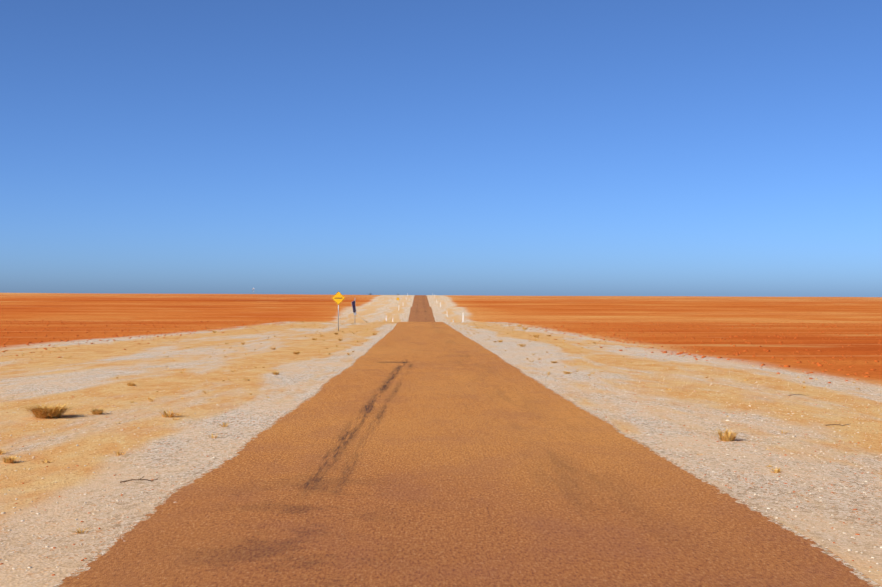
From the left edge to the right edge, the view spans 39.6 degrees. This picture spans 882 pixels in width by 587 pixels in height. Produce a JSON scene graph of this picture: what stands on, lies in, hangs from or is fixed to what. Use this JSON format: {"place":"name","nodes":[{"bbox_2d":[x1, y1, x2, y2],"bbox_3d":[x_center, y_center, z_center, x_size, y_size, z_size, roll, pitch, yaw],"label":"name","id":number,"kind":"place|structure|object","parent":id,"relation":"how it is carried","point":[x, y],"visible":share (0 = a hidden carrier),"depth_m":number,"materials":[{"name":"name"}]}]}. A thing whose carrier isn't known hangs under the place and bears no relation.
{"place":"outdoors","nodes":[
{"label":"outdoors","id":0,"kind":"place"},
{"bbox_2d":[0,293,881,586],"bbox_3d":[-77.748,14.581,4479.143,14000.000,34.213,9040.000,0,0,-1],"label":"ground","id":1,"kind":"structure","parent":0,"point":[180,437],"depth_m":26.25,"materials":[{"name":"sand"}]},
{"bbox_2d":[0,455,18,462],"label":"grass tuft","id":2,"kind":"object","parent":1,"relation":"on","point":[10,459],"visible":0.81,"depth_m":12.96,"materials":[{"name":"beige plant"}]},
{"bbox_2d":[17,401,82,418],"bbox_3d":[-5.875,1.736,18.320,1.172,0.256,1.121,0,0,-1],"label":"grass tuft","id":3,"kind":"object","parent":1,"relation":"on","point":[47,411],"visible":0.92,"depth_m":18.21,"materials":[{"name":"beige plant"}]},
{"bbox_2d":[90,407,106,414],"bbox_3d":[-5.327,1.806,18.912,0.432,0.134,0.484,0,0,-1],"label":"grass tuft","id":4,"kind":"object","parent":1,"relation":"on","point":[99,411],"visible":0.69,"depth_m":18.84,"materials":[{"name":"beige plant"}]},
{"bbox_2d":[120,477,156,482],"bbox_3d":[-2.855,1.758,11.575,0.350,0.048,0.080,0,0,-23],"label":"dead stick","id":5,"kind":"object","parent":1,"relation":"on","point":[137,479],"visible":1,"depth_m":11.54,"materials":[{"name":"brown wood"}]},
{"bbox_2d":[159,407,178,417],"bbox_3d":[-4.099,1.791,18.454,0.492,0.160,0.522,0,0,37],"label":"grass tuft","id":6,"kind":"object","parent":1,"relation":"on","point":[165,414],"visible":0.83,"depth_m":18.45,"materials":[{"name":"beige plant"}]},
{"bbox_2d":[332,291,344,329],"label":"road sign","id":7,"kind":"object","parent":1,"relation":"on","point":[338,297],"visible":1,"depth_m":86.68,"materials":[{"name":"yellow metal"}]},
{"bbox_2d":[351,301,366,322],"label":"solar panel post","id":8,"kind":"object","parent":1,"relation":"on","point":[353,307],"visible":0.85,"depth_m":131.49,"materials":[{"name":"blue metal"}]},
{"bbox_2d":[0,321,860,533],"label":"verge grass tufts","id":9,"kind":"object","parent":1,"relation":"on","point":[79,531],"depth_m":38.91,"materials":[{"name":"beige plant"}]},
{"bbox_2d":[0,319,881,580],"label":"verge stones","id":10,"kind":"object","parent":1,"relation":"on","point":[817,363],"visible":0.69,"depth_m":29.54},
{"bbox_2d":[712,428,741,440],"bbox_3d":[3.591,1.762,15.412,0.531,0.196,0.533,0,0,-1],"label":"grass tuft","id":11,"kind":"object","parent":1,"relation":"on","point":[728,436],"visible":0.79,"depth_m":15.37,"materials":[{"name":"beige plant"}]},
{"bbox_2d":[0,0,881,296],"label":"sky","id":12,"kind":"structure","parent":0,"point":[729,148],"materials":[{"name":"blue"}]},
{"bbox_2d":[53,295,881,586],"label":"road","id":13,"kind":"structure","parent":0,"point":[421,447],"depth_m":10.22,"materials":[{"name":"brown asphalt"}]}
]}

